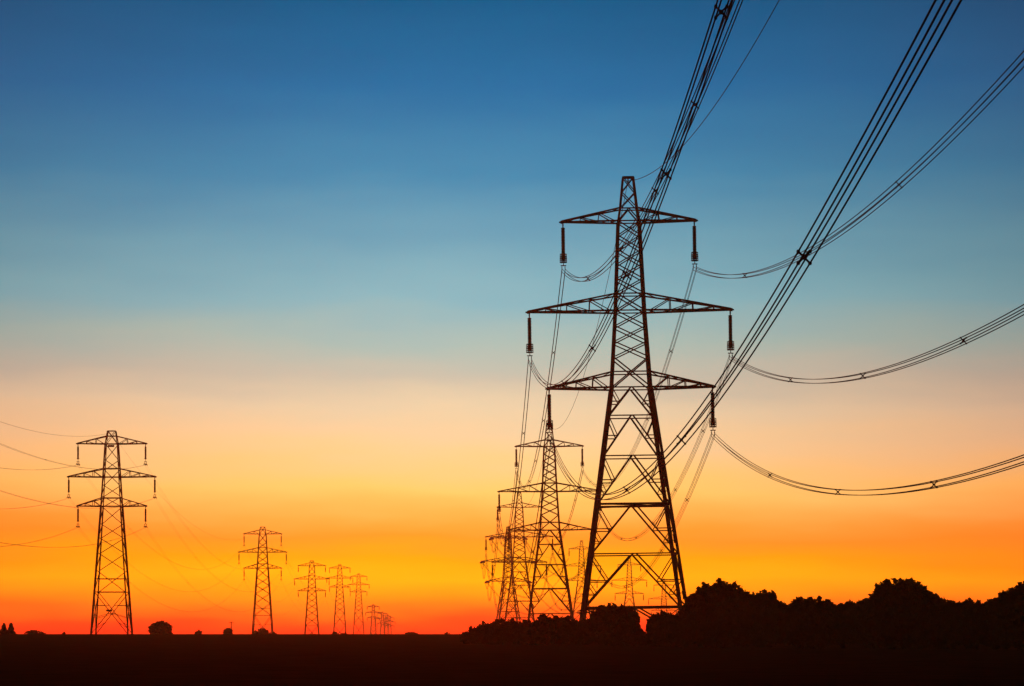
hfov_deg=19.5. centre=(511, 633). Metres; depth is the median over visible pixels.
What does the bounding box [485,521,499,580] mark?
conductor bundle
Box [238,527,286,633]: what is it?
pylon
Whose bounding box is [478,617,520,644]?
bush
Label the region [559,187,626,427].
earth wire
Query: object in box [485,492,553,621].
pylon
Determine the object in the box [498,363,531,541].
conductor bundle
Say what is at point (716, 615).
tree
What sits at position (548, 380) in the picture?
conductor bundle
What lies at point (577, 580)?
pylon
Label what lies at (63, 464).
conductor bundle
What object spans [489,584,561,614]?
conductor bundle
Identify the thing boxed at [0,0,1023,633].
sky
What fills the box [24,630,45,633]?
bush
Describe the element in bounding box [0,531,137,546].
conductor bundle
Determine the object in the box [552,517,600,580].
conductor bundle
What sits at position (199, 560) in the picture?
conductor bundle
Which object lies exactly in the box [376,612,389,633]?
pylon
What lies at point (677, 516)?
conductor bundle
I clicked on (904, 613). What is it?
tree
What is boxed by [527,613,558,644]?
bush
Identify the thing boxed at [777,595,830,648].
bush
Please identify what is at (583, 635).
bush
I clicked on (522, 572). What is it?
conductor bundle
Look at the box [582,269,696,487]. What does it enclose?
conductor bundle
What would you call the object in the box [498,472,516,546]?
conductor bundle
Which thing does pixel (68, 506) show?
conductor bundle
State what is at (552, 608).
conductor bundle
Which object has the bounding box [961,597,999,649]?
bush
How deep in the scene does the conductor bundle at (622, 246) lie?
155.59 m
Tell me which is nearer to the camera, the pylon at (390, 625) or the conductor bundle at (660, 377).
the conductor bundle at (660, 377)
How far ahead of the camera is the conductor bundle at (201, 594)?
745.14 m
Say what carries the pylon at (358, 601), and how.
on the ground
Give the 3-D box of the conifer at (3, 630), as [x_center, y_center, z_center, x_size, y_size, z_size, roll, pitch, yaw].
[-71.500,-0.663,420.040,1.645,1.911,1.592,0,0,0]
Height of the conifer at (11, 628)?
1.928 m
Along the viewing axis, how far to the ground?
148.78 m
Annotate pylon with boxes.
[67,430,156,633]
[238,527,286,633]
[294,560,329,633]
[326,564,351,633]
[348,573,369,633]
[365,604,380,633]
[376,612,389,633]
[380,614,392,633]
[385,616,395,633]
[480,526,533,621]
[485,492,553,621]
[497,429,601,620]
[525,176,733,620]
[562,540,600,618]
[611,558,646,605]
[648,578,676,613]
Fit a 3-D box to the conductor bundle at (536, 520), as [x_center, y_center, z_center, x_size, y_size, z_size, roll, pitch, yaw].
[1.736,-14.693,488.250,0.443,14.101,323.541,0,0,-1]
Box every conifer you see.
[0,623,8,634]
[8,622,16,634]
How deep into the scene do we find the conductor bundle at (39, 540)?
540.41 m
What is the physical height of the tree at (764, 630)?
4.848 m
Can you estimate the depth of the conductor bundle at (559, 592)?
1424.62 m
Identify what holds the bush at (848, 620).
on the ground
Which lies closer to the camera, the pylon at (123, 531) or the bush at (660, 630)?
the bush at (660, 630)
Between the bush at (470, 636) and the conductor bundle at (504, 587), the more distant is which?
the conductor bundle at (504, 587)
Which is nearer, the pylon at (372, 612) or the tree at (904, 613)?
the tree at (904, 613)
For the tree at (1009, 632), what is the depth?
213.57 m
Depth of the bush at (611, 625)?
249.58 m
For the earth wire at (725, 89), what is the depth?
206.09 m
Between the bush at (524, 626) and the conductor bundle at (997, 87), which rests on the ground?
the bush at (524, 626)
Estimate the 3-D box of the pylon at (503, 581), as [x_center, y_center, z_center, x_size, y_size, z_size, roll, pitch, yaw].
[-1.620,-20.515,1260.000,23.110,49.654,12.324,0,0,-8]
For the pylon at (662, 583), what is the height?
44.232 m
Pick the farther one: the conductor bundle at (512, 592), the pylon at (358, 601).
the pylon at (358, 601)
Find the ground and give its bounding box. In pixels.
[0,634,1023,685]
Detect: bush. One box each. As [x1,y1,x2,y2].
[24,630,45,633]
[147,620,172,633]
[223,628,232,633]
[252,628,276,633]
[459,621,486,643]
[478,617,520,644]
[513,619,533,643]
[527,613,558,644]
[551,615,579,644]
[572,618,593,644]
[589,602,646,645]
[645,610,677,645]
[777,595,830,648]
[824,598,871,647]
[933,597,964,648]
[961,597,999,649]
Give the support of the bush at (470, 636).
on the ground
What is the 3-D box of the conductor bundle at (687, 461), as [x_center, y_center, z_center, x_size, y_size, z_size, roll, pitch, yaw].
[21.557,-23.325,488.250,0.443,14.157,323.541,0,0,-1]
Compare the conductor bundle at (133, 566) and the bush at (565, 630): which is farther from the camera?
the conductor bundle at (133, 566)
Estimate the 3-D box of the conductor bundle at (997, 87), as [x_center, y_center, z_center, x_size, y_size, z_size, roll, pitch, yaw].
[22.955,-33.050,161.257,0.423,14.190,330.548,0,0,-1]
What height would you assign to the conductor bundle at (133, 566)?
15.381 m
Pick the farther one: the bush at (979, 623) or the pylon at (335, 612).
the pylon at (335, 612)
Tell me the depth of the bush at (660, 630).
245.50 m
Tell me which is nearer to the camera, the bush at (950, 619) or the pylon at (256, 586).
the bush at (950, 619)
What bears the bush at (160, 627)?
on the ground
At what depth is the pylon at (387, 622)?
4348.56 m
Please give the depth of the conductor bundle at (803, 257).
82.20 m
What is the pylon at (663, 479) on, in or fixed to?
on the ground
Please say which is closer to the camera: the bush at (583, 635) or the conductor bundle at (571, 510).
the bush at (583, 635)
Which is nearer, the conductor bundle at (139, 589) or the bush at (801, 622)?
the bush at (801, 622)
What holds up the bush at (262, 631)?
on the ground
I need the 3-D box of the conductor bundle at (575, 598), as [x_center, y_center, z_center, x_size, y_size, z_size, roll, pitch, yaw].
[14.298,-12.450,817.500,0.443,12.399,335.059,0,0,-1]
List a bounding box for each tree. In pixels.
[672,578,753,647]
[745,589,785,647]
[867,577,943,648]
[995,581,1023,649]
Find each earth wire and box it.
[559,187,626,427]
[628,0,779,180]
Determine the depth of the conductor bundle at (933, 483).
184.44 m
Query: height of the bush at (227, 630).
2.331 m
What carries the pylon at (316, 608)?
on the ground
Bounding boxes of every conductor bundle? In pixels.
[0,443,142,469]
[0,490,154,507]
[0,527,76,546]
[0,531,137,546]
[70,501,236,591]
[80,531,239,611]
[151,537,279,611]
[156,502,284,591]
[484,564,559,597]
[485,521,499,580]
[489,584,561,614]
[492,555,509,611]
[493,541,568,578]
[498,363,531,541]
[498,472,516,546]
[508,438,550,588]
[515,270,564,487]
[528,0,732,388]
[531,586,596,614]
[537,567,600,597]
[541,471,582,545]
[546,569,585,610]
[548,0,961,499]
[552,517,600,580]
[562,0,742,281]
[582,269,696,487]
[593,435,714,587]
[602,357,731,540]
[694,51,1023,278]
[711,433,1023,495]
[729,304,1023,383]
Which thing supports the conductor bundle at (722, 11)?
attached to the pylon at (663, 479)
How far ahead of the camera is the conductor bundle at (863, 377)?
193.02 m
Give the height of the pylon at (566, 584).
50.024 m
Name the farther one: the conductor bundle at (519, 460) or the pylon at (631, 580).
the pylon at (631, 580)

